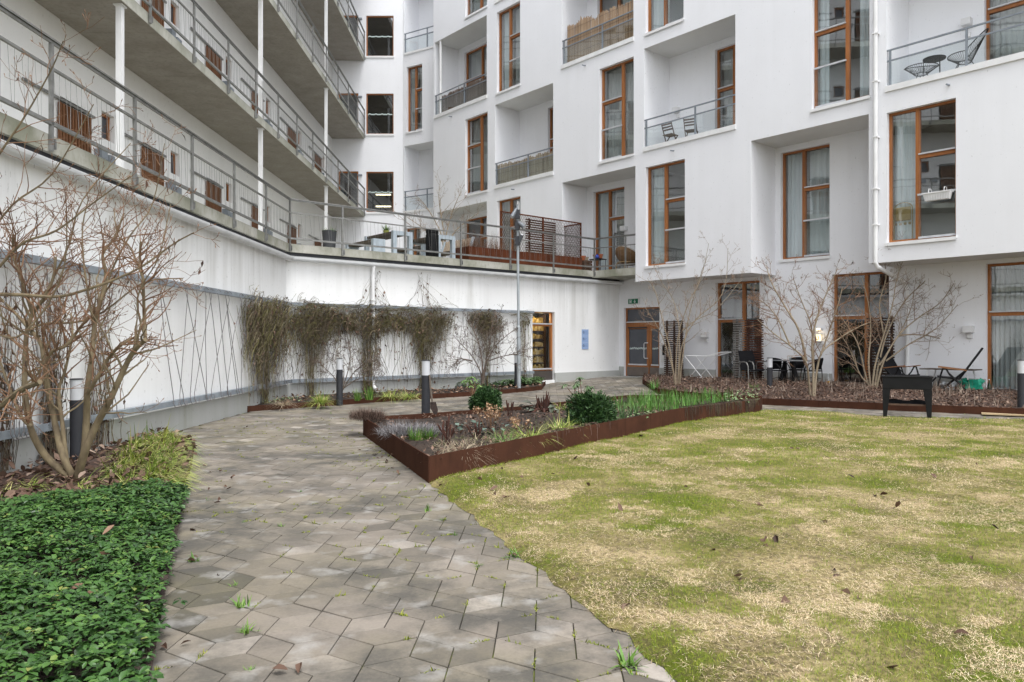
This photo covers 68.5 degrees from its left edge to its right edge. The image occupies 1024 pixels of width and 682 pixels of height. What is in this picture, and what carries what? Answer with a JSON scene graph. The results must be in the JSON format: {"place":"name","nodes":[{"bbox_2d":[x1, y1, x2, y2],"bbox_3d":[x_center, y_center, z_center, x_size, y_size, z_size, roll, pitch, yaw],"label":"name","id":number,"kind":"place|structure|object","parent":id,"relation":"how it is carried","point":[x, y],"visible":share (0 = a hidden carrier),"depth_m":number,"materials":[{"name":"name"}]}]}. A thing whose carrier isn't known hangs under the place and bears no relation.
{"place":"outdoors","nodes":[
{"label":"outdoors","id":0,"kind":"place"},
{"bbox_2d":[0,488,184,681],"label":"ground cover soil","id":1,"kind":"structure","parent":0,"point":[42,675],"depth_m":4.06,"materials":[{"name":"brown soil"}]},
{"bbox_2d":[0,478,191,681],"bbox_3d":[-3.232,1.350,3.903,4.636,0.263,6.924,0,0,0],"label":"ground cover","id":2,"kind":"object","parent":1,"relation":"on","point":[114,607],"visible":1,"depth_m":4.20,"materials":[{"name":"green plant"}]},
{"bbox_2d":[0,440,193,500],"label":"bed soil","id":3,"kind":"structure","parent":0,"point":[43,465],"depth_m":8.07,"materials":[{"name":"brown soil"}]},
{"bbox_2d":[69,378,83,459],"bbox_3d":[-5.266,0.991,9.100,0.152,1.080,0.152,0,0,0],"label":"bollard lamp","id":4,"kind":"object","parent":3,"relation":"on","point":[76,414],"visible":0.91,"depth_m":9.04,"materials":[{"name":"grey metal"}]},
{"bbox_2d":[0,425,197,505],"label":"fallen leaves","id":5,"kind":"object","parent":3,"relation":"on","point":[11,493],"visible":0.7,"depth_m":8.04,"materials":[{"name":"brown plant"}]},
{"bbox_2d":[1,462,200,496],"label":"sedge grass","id":6,"kind":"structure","parent":3,"relation":"on","point":[33,484],"depth_m":7.54,"materials":[{"name":"green plant"}]},
{"bbox_2d":[0,9,219,479],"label":"bare shrub","id":7,"kind":"object","parent":3,"relation":"on","point":[88,435],"visible":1,"depth_m":7.52,"materials":[{"name":"brown plant"}]},
{"bbox_2d":[89,418,208,491],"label":"sedge grass","id":8,"kind":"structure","parent":3,"relation":"on","point":[126,460],"depth_m":8.71,"materials":[{"name":"green plant"}]},
{"bbox_2d":[258,382,543,404],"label":"bed soil","id":9,"kind":"structure","parent":0,"point":[330,398],"depth_m":19.71,"materials":[{"name":"brown soil"}]},
{"bbox_2d":[304,336,385,389],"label":"bare shrub","id":10,"kind":"object","parent":9,"relation":"on","point":[349,363],"visible":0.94,"depth_m":17.97,"materials":[{"name":"brown plant"}]},
{"bbox_2d":[257,381,541,403],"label":"fallen leaves","id":11,"kind":"object","parent":9,"relation":"on","point":[348,395],"visible":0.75,"depth_m":20.38,"materials":[{"name":"brown plant"}]},
{"bbox_2d":[438,304,535,384],"bbox_3d":[-0.766,0.147,20.553,2.597,2.370,1.635,0,0,22],"label":"bare tree","id":12,"kind":"object","parent":9,"relation":"on","point":[482,374],"visible":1,"depth_m":20.65,"materials":[{"name":"brown plant"}]},
{"bbox_2d":[455,376,543,385],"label":"ground cover","id":13,"kind":"object","parent":9,"relation":"on","point":[531,379],"visible":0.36,"depth_m":23.35,"materials":[{"name":"green plant"}]},
{"bbox_2d":[510,201,525,387],"bbox_3d":[0.175,-1.337,22.204,0.487,5.607,0.312,0,0,0],"label":"floodlight pole","id":14,"kind":"object","parent":9,"relation":"on","point":[515,213],"visible":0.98,"depth_m":22.25,"materials":[{"name":"grey metal"}]},
{"bbox_2d":[149,377,1023,681],"bbox_3d":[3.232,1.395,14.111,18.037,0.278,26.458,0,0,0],"label":"paving","id":15,"kind":"structure","parent":0,"point":[311,621],"depth_m":4.77,"materials":[{"name":"grey stone"}]},
{"bbox_2d":[160,414,516,672],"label":"fallen leaves","id":16,"kind":"object","parent":15,"relation":"on","point":[281,666],"visible":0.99,"depth_m":3.70,"materials":[{"name":"brown plant"}]},
{"bbox_2d":[336,358,342,404],"bbox_3d":[-3.987,0.939,17.400,0.152,1.080,0.152,0,0,0],"label":"bollard lamp","id":17,"kind":"object","parent":15,"relation":"on","point":[339,381],"visible":1,"depth_m":17.34,"materials":[{"name":"grey metal"}]},
{"bbox_2d":[247,381,545,411],"bbox_3d":[-1.939,1.423,19.984,0.923,0.235,11.061,0,0,38],"label":"bed edging","id":18,"kind":"object","parent":15,"relation":"on","point":[362,400],"visible":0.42,"depth_m":18.35,"materials":[{"name":"metal"}]},
{"bbox_2d":[188,417,647,674],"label":"paving weeds","id":19,"kind":"object","parent":15,"relation":"on","point":[629,661],"visible":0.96,"depth_m":3.87,"materials":[{"name":"green plant"}]},
{"bbox_2d":[363,395,761,482],"bbox_3d":[0.990,1.377,13.371,3.714,0.327,10.862,0,0,38],"label":"corten planter","id":20,"kind":"object","parent":15,"relation":"on","point":[426,467],"visible":0.49,"depth_m":10.15,"materials":[{"name":"metal"}]},
{"bbox_2d":[370,398,734,455],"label":"planter soil","id":21,"kind":"structure","parent":20,"relation":"in","point":[420,445],"depth_m":11.68,"materials":[{"name":"brown soil"}]},
{"bbox_2d":[344,406,388,420],"bbox_3d":[-2.319,1.157,11.938,0.845,0.338,0.826,0,0,-31],"label":"dry thyme","id":22,"kind":"object","parent":21,"relation":"on","point":[364,414],"visible":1,"depth_m":11.83,"materials":[{"name":"brown plant"}]},
{"bbox_2d":[371,419,434,439],"bbox_3d":[-1.469,1.190,10.167,0.978,0.329,0.946,0,0,-29],"label":"lavender cushion","id":23,"kind":"object","parent":21,"relation":"on","point":[399,430],"visible":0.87,"depth_m":10.08,"materials":[{"name":"grey plant"}]},
{"bbox_2d":[421,360,429,413],"bbox_3d":[-1.467,0.862,12.800,0.152,1.080,0.152,0,0,0],"label":"bollard lamp","id":24,"kind":"object","parent":21,"relation":"on","point":[425,398],"visible":0.89,"depth_m":12.74,"materials":[{"name":"grey metal"}]},
{"bbox_2d":[468,383,502,411],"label":"yew shrub","id":25,"kind":"object","parent":21,"relation":"on","point":[483,395],"visible":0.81,"depth_m":13.62,"materials":[{"name":"plant"}]},
{"bbox_2d":[473,403,503,427],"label":"dry flower heads","id":26,"kind":"object","parent":21,"relation":"on","point":[489,410],"visible":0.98,"depth_m":11.05,"materials":[{"name":"beige plant"}]},
{"bbox_2d":[527,391,554,412],"bbox_3d":[0.554,1.109,13.584,0.594,0.410,0.514,0,0,0],"label":"dead stump","id":27,"kind":"object","parent":21,"relation":"on","point":[543,405],"visible":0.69,"depth_m":13.53,"materials":[{"name":"brown plant"}]},
{"bbox_2d":[369,395,759,455],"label":"fallen leaves","id":28,"kind":"object","parent":21,"relation":"on","point":[457,448],"visible":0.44,"depth_m":11.42,"materials":[{"name":"plant"}]},
{"bbox_2d":[395,395,752,454],"bbox_3d":[1.038,1.272,13.391,3.499,0.366,10.334,0,0,38],"label":"growth","id":29,"kind":"object","parent":21,"relation":"on","point":[519,424],"visible":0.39,"depth_m":11.28,"materials":[{"name":"green plant"}]},
{"bbox_2d":[564,388,618,424],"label":"yew shrub","id":30,"kind":"object","parent":21,"relation":"on","point":[589,406],"visible":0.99,"depth_m":11.49,"materials":[{"name":"plant"}]},
{"bbox_2d":[614,386,737,413],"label":"daffodil leaves","id":31,"kind":"object","parent":21,"relation":"on","point":[673,399],"visible":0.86,"depth_m":15.04,"materials":[{"name":"green plant"}]},
{"bbox_2d":[680,400,742,419],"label":"trailing roots","id":32,"kind":"object","parent":20,"relation":"hanging from","point":[716,405],"visible":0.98,"depth_m":14.49,"materials":[{"name":"brown plant"}]},
{"bbox_2d":[154,413,1007,681],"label":"joint moss","id":33,"kind":"object","parent":15,"relation":"on","point":[406,614],"visible":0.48,"depth_m":5.48,"materials":[{"name":"green plant"}]},
{"bbox_2d":[738,351,765,380],"bbox_3d":[7.064,0.781,22.166,0.584,0.986,0.699,0,0,-12],"label":"garden armchair","id":34,"kind":"object","parent":15,"relation":"on","point":[745,357],"visible":0.86,"depth_m":22.39,"materials":[{"name":"black metal"}]},
{"bbox_2d":[642,373,1023,415],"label":"bed edging","id":35,"kind":"object","parent":15,"relation":"on","point":[879,406],"visible":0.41,"depth_m":15.96,"materials":[{"name":"metal"}]},
{"bbox_2d":[873,347,920,374],"bbox_3d":[9.677,0.718,18.908,0.645,1.141,0.993,0,0,-28],"label":"recliner","id":36,"kind":"object","parent":15,"relation":"on","point":[890,367],"visible":0.58,"depth_m":19.04,"materials":[{"name":"black fabric"}]},
{"bbox_2d":[881,375,933,417],"bbox_3d":[7.555,1.079,14.392,0.872,0.830,0.500,0,0,27],"label":"planter table","id":37,"kind":"object","parent":15,"relation":"on","point":[913,382],"visible":0.98,"depth_m":14.23,"materials":[{"name":"black plastic"}]},
{"bbox_2d":[932,347,983,390],"bbox_3d":[10.394,0.723,17.783,1.266,1.141,0.645,0,0,30],"label":"recliner","id":38,"kind":"object","parent":15,"relation":"on","point":[956,378],"visible":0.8,"depth_m":17.58,"materials":[{"name":"black metal"}]},
{"bbox_2d":[1017,360,1023,406],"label":"bollard lamp","id":39,"kind":"object","parent":15,"relation":"on","point":[1020,382],"visible":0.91,"depth_m":14.50,"materials":[{"name":"grey metal"}]},
{"bbox_2d":[430,409,1023,681],"bbox_3d":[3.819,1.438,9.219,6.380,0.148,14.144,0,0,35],"label":"grass","id":40,"kind":"structure","parent":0,"point":[829,598],"depth_m":5.40,"materials":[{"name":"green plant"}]},
{"bbox_2d":[478,434,998,667],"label":"fallen leaves","id":41,"kind":"object","parent":40,"relation":"on","point":[845,590],"visible":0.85,"depth_m":5.40,"materials":[{"name":"brown plant"}]},
{"bbox_2d":[766,360,810,381],"bbox_3d":[7.872,0.906,21.388,0.680,0.725,1.040,0,0,-40],"label":"garden table","id":42,"kind":"object","parent":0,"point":[794,375],"visible":0.61,"depth_m":21.25,"materials":[{"name":"black plastic"}]},
{"bbox_2d":[644,374,1023,407],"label":"bed soil","id":43,"kind":"structure","parent":0,"point":[849,396],"depth_m":18.09,"materials":[{"name":"brown soil"}]},
{"bbox_2d":[664,320,683,376],"bbox_3d":[5.356,0.341,24.853,0.072,2.044,0.804,0,0,-40],"label":"slat screen","id":44,"kind":"object","parent":43,"relation":"on","point":[674,340],"visible":0.68,"depth_m":24.85,"materials":[{"name":"wood"}]},
{"bbox_2d":[631,233,746,384],"bbox_3d":[5.058,-0.975,21.641,3.402,4.596,1.755,0,0,0],"label":"bare shrub","id":45,"kind":"object","parent":43,"relation":"on","point":[675,379],"visible":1,"depth_m":21.66,"materials":[{"name":"brown plant"}]},
{"bbox_2d":[735,254,881,395],"bbox_3d":[7.056,-0.341,17.707,3.595,3.465,1.976,0,0,0],"label":"bare tree","id":46,"kind":"object","parent":43,"relation":"on","point":[813,350],"visible":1,"depth_m":17.59,"materials":[{"name":"brown plant"}]},
{"bbox_2d":[643,369,1018,406],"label":"dry stems","id":47,"kind":"object","parent":43,"relation":"on","point":[862,387],"visible":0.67,"depth_m":18.08,"materials":[{"name":"brown plant"}]},
{"bbox_2d":[642,373,1023,407],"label":"fallen leaves","id":48,"kind":"object","parent":43,"relation":"on","point":[691,381],"visible":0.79,"depth_m":18.13,"materials":[{"name":"brown plant"}]},
{"bbox_2d":[816,232,982,387],"bbox_3d":[9.763,-0.756,18.929,3.996,4.032,1.887,0,0,0],"label":"bare shrub","id":49,"kind":"object","parent":43,"relation":"on","point":[876,382],"visible":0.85,"depth_m":18.96,"materials":[{"name":"brown plant"}]},
{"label":"ground","id":50,"kind":"structure","parent":0,"visible":0},
{"bbox_2d":[0,3,634,472],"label":"terrace podium","id":51,"kind":"object","parent":50,"relation":"on","point":[194,379],"visible":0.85,"depth_m":14.65,"materials":[{"name":"paint"}]},
{"bbox_2d":[0,264,20,471],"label":"climbing vine","id":52,"kind":"object","parent":51,"relation":"attached to","point":[8,455],"visible":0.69,"depth_m":8.13,"materials":[{"name":"brown plant"}]},
{"bbox_2d":[35,266,70,464],"bbox_3d":[-5.469,0.300,8.989,0.155,2.399,0.766,0,0,0],"label":"climbing vine","id":53,"kind":"object","parent":51,"relation":"attached to","point":[50,447],"visible":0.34,"depth_m":8.95,"materials":[{"name":"brown plant"}]},
{"bbox_2d":[84,273,125,453],"bbox_3d":[-5.479,0.298,10.145,0.173,2.372,1.034,0,0,0],"label":"climbing vine","id":54,"kind":"object","parent":51,"relation":"attached to","point":[98,435],"visible":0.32,"depth_m":10.05,"materials":[{"name":"brown plant"}]},
{"bbox_2d":[0,0,402,252],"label":"gallery building","id":55,"kind":"structure","parent":51,"relation":"on","point":[299,99],"depth_m":22.61,"materials":[{"name":"white paint"}]},
{"bbox_2d":[339,171,369,211],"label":"stair door","id":56,"kind":"structure","parent":55,"relation":"in","point":[355,173],"depth_m":37.82,"materials":[{"name":"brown wood"}]},
{"bbox_2d":[346,172,393,213],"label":"stair window","id":57,"kind":"structure","parent":55,"relation":"in","point":[381,191],"depth_m":39.60,"materials":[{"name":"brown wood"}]},
{"bbox_2d":[346,94,393,135],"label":"stair window","id":58,"kind":"structure","parent":55,"relation":"in","point":[381,113],"depth_m":39.50,"materials":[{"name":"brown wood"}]},
{"bbox_2d":[346,16,393,57],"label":"stair window","id":59,"kind":"structure","parent":55,"relation":"in","point":[380,28],"depth_m":38.79,"materials":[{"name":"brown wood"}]},
{"bbox_2d":[227,285,295,404],"bbox_3d":[-5.478,0.134,16.826,0.412,2.695,4.364,0,0,0],"label":"climbing vine","id":60,"kind":"object","parent":51,"relation":"attached to","point":[261,319],"visible":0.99,"depth_m":16.67,"materials":[{"name":"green plant"}]},
{"bbox_2d":[284,292,347,395],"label":"climbing vine","id":61,"kind":"object","parent":51,"relation":"attached to","point":[315,323],"visible":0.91,"depth_m":19.19,"materials":[{"name":"brown plant"}]},
{"bbox_2d":[321,228,338,247],"bbox_3d":[-5.316,-2.906,21.950,0.627,0.912,0.649,0,0,0],"label":"plant pot","id":62,"kind":"object","parent":51,"relation":"on","point":[330,235],"visible":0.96,"depth_m":21.79,"materials":[{"name":"grey metal"}]},
{"bbox_2d":[295,301,365,392],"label":"climbing vine","id":63,"kind":"object","parent":51,"relation":"attached to","point":[341,316],"visible":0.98,"depth_m":19.64,"materials":[{"name":"green plant"}]},
{"bbox_2d":[345,238,384,251],"bbox_3d":[-4.300,-2.675,21.980,0.380,0.450,1.680,0,0,-40],"label":"terrace bench","id":64,"kind":"object","parent":51,"relation":"on","point":[375,241],"visible":0.59,"depth_m":21.40,"materials":[{"name":"grey wood"}]},
{"bbox_2d":[338,271,396,392],"bbox_3d":[-3.863,-0.237,20.298,2.060,3.423,0.441,0,0,-42],"label":"climbing vine","id":65,"kind":"object","parent":51,"relation":"attached to","point":[366,319],"visible":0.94,"depth_m":20.30,"materials":[{"name":"green plant"}]},
{"bbox_2d":[364,230,412,254],"bbox_3d":[-3.740,-2.830,22.680,0.660,0.760,1.720,0,0,-40],"label":"terrace table","id":66,"kind":"object","parent":51,"relation":"on","point":[386,235],"visible":0.66,"depth_m":22.19,"materials":[{"name":"grey wood"}]},
{"bbox_2d":[371,305,415,389],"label":"climbing vine","id":67,"kind":"object","parent":51,"relation":"attached to","point":[397,322],"visible":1,"depth_m":20.88,"materials":[{"name":"green plant"}]},
{"bbox_2d":[394,272,461,389],"bbox_3d":[-2.357,-0.253,21.573,2.617,3.440,0.414,0,0,-41],"label":"climbing vine","id":68,"kind":"object","parent":51,"relation":"attached to","point":[422,323],"visible":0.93,"depth_m":21.51,"materials":[{"name":"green plant"}]},
{"bbox_2d":[426,228,438,256],"bbox_3d":[-2.360,-2.880,22.250,0.388,0.860,0.385,0,0,0],"label":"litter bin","id":69,"kind":"object","parent":51,"relation":"on","point":[431,237],"visible":0.69,"depth_m":22.09,"materials":[{"name":"black plastic"}]},
{"bbox_2d":[413,234,454,257],"bbox_3d":[-2.540,-2.830,23.500,0.660,0.760,1.720,0,0,-40],"label":"terrace table","id":70,"kind":"object","parent":51,"relation":"on","point":[441,238],"visible":0.48,"depth_m":23.01,"materials":[{"name":"metal"}]},
{"bbox_2d":[383,169,485,256],"bbox_3d":[-2.712,-4.559,26.354,3.574,3.234,1.373,0,0,0],"label":"bare shrub","id":71,"kind":"object","parent":51,"relation":"on","point":[420,200],"visible":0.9,"depth_m":26.34,"materials":[{"name":"brown plant"}]},
{"bbox_2d":[466,306,506,385],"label":"climbing vine","id":72,"kind":"object","parent":51,"relation":"attached to","point":[487,325],"visible":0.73,"depth_m":22.98,"materials":[{"name":"brown plant"}]},
{"bbox_2d":[455,226,581,269],"bbox_3d":[0.054,-3.068,25.033,1.963,1.196,5.403,0,0,42],"label":"terrace planter","id":73,"kind":"object","parent":51,"relation":"on","point":[472,250],"visible":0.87,"depth_m":24.21,"materials":[{"name":"metal"}]},
{"bbox_2d":[511,310,538,379],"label":"climbing vine","id":74,"kind":"object","parent":51,"relation":"attached to","point":[523,324],"visible":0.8,"depth_m":24.06,"materials":[{"name":"brown plant"}]},
{"bbox_2d":[525,218,555,254],"bbox_3d":[1.144,-3.435,27.556,1.799,1.970,0.072,0,0,-41],"label":"slat screen","id":75,"kind":"object","parent":51,"relation":"on","point":[539,235],"visible":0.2,"depth_m":27.35,"materials":[{"name":"brown wood"}]},
{"bbox_2d":[500,211,581,257],"bbox_3d":[0.522,-3.355,26.479,3.822,1.810,1.660,0,0,-41],"label":"screen","id":76,"kind":"object","parent":51,"relation":"on","point":[579,224],"visible":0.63,"depth_m":26.02,"materials":[{"name":"metal"}]},
{"bbox_2d":[532,312,552,380],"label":"glazed door","id":77,"kind":"structure","parent":51,"relation":"in","point":[541,328],"depth_m":25.68,"materials":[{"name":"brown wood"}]},
{"bbox_2d":[615,246,634,267],"bbox_3d":[4.000,-2.867,26.085,0.812,0.840,0.935,0,0,-35],"label":"rattan chair","id":78,"kind":"object","parent":51,"relation":"on","point":[630,253],"visible":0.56,"depth_m":25.80,"materials":[{"name":"brown wicker"}]},
{"bbox_2d":[403,0,1023,389],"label":"apartment building","id":79,"kind":"structure","parent":50,"relation":"on","point":[827,136],"depth_m":22.37,"materials":[{"name":"white paint"}]},
{"bbox_2d":[405,65,422,133],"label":"window","id":80,"kind":"structure","parent":79,"relation":"in","point":[414,73],"depth_m":36.17,"materials":[{"name":"brown wood"}]},
{"bbox_2d":[442,76,486,111],"bbox_3d":[-2.177,-10.639,32.588,0.036,0.919,3.465,0,0,-40],"label":"reed screen","id":81,"kind":"object","parent":79,"relation":"attached to","point":[458,98],"visible":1,"depth_m":32.38,"materials":[{"name":"grey paint"}]},
{"bbox_2d":[464,0,486,18],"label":"window","id":82,"kind":"structure","parent":79,"relation":"in","point":[474,6],"depth_m":32.21,"materials":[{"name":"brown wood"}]},
{"bbox_2d":[464,113,487,196],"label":"window","id":83,"kind":"structure","parent":79,"relation":"in","point":[477,146],"depth_m":32.17,"materials":[{"name":"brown wood"}]},
{"bbox_2d":[466,44,486,95],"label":"window","id":84,"kind":"structure","parent":79,"relation":"in","point":[476,60],"depth_m":34.33,"materials":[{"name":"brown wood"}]},
{"bbox_2d":[467,216,486,247],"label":"window","id":85,"kind":"structure","parent":79,"relation":"in","point":[476,228],"depth_m":35.10,"materials":[{"name":"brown wood"}]},
{"bbox_2d":[495,3,520,94],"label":"window","id":86,"kind":"structure","parent":79,"relation":"in","point":[509,19],"depth_m":30.60,"materials":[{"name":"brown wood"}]},
{"bbox_2d":[500,197,519,250],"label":"window","id":87,"kind":"structure","parent":79,"relation":"in","point":[509,205],"depth_m":30.60,"materials":[{"name":"brown wood"}]},
{"bbox_2d":[497,151,552,184],"bbox_3d":[0.459,-6.781,29.467,0.036,0.881,3.370,0,0,-40],"label":"reed screen","id":88,"kind":"object","parent":79,"relation":"attached to","point":[519,171],"visible":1,"depth_m":29.42,"materials":[{"name":"beige wicker"}]},
{"bbox_2d":[567,0,632,62],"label":"reed screen","id":89,"kind":"object","parent":79,"relation":"attached to","point":[619,33],"visible":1,"depth_m":26.33,"materials":[{"name":"beige wicker"}]},
{"bbox_2d":[596,187,623,270],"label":"window","id":90,"kind":"structure","parent":79,"relation":"in","point":[609,203],"depth_m":28.14,"materials":[{"name":"brown wood"}]},
{"bbox_2d":[598,58,633,163],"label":"window","id":91,"kind":"structure","parent":79,"relation":"in","point":[617,80],"depth_m":26.09,"materials":[{"name":"brown wood"}]},
{"bbox_2d":[600,0,632,15],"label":"window","id":92,"kind":"structure","parent":79,"relation":"in","point":[604,4],"depth_m":28.76,"materials":[{"name":"brown wood"}]},
{"bbox_2d":[626,307,658,375],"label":"entrance door","id":93,"kind":"structure","parent":79,"relation":"in","point":[642,356],"depth_m":26.66,"materials":[{"name":"brown wood"}]},
{"bbox_2d":[644,0,683,35],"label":"window","id":94,"kind":"structure","parent":79,"relation":"in","point":[662,14],"depth_m":24.73,"materials":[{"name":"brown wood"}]},
{"bbox_2d":[644,160,685,268],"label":"window","id":95,"kind":"structure","parent":79,"relation":"in","point":[666,182],"depth_m":24.75,"materials":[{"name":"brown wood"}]},
{"bbox_2d":[718,280,759,378],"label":"garden door","id":96,"kind":"structure","parent":79,"relation":"in","point":[736,308],"depth_m":25.04,"materials":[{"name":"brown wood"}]},
{"bbox_2d":[717,45,783,133],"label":"window","id":97,"kind":"structure","parent":79,"relation":"in","point":[726,56],"depth_m":24.23,"materials":[{"name":"brown wood"}]},
{"bbox_2d":[778,144,830,262],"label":"window","id":98,"kind":"structure","parent":79,"relation":"in","point":[806,172],"depth_m":22.06,"materials":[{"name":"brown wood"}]},
{"bbox_2d":[810,0,870,122],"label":"window","id":99,"kind":"structure","parent":79,"relation":"in","point":[841,27],"depth_m":20.38,"materials":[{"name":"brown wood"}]},
{"bbox_2d":[834,272,888,383],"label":"garden door","id":100,"kind":"structure","parent":79,"relation":"in","point":[841,371],"depth_m":22.49,"materials":[{"name":"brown wood"}]},
{"bbox_2d":[893,202,912,239],"bbox_3d":[9.918,-2.971,18.904,0.460,0.983,0.466,0,0,-40],"label":"banquet chair","id":101,"kind":"object","parent":79,"relation":"in","point":[902,214],"visible":0.76,"depth_m":18.77,"materials":[{"name":"beige metal"}]},
{"bbox_2d":[884,99,956,245],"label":"window","id":102,"kind":"structure","parent":79,"relation":"in","point":[922,140],"depth_m":18.87,"materials":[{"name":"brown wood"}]},
{"bbox_2d":[904,62,938,77],"bbox_3d":[10.237,-6.678,18.838,0.782,0.684,0.861,0,0,20],"label":"string chair","id":103,"kind":"object","parent":79,"relation":"on","point":[921,68],"visible":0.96,"depth_m":18.68,"materials":[{"name":"black plastic"}]},
{"bbox_2d":[921,187,953,201],"bbox_3d":[10.095,-3.492,17.845,0.213,0.297,0.640,0,0,-40],"label":"flower box","id":104,"kind":"object","parent":79,"relation":"hanging from","point":[938,195],"visible":1,"depth_m":17.78,"materials":[{"name":"white plastic"}]},
{"bbox_2d":[947,28,988,67],"bbox_3d":[10.882,-6.856,17.965,0.862,1.040,0.782,0,0,30],"label":"string chair","id":105,"kind":"object","parent":79,"relation":"on","point":[969,55],"visible":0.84,"depth_m":17.85,"materials":[{"name":"black plastic"}]},
{"bbox_2d":[986,0,1023,60],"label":"window","id":106,"kind":"structure","parent":79,"relation":"in","point":[1009,41],"depth_m":18.27,"materials":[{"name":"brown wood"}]},
{"bbox_2d":[988,262,1023,389],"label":"garden door","id":107,"kind":"structure","parent":79,"relation":"in","point":[1005,280],"depth_m":18.22,"materials":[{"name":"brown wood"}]},
{"bbox_2d":[733,319,763,379],"bbox_3d":[7.127,0.350,22.678,0.072,2.026,1.056,0,0,-40],"label":"slat screen","id":108,"kind":"object","parent":50,"relation":"on","point":[748,341],"visible":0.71,"depth_m":22.66,"materials":[{"name":"brown wood"}]},
{"bbox_2d":[866,316,894,385],"bbox_3d":[9.656,0.359,19.685,0.072,2.010,0.727,0,0,-40],"label":"slat screen","id":109,"kind":"object","parent":50,"relation":"on","point":[891,351],"visible":0.48,"depth_m":19.68,"materials":[{"name":"brown wood"}]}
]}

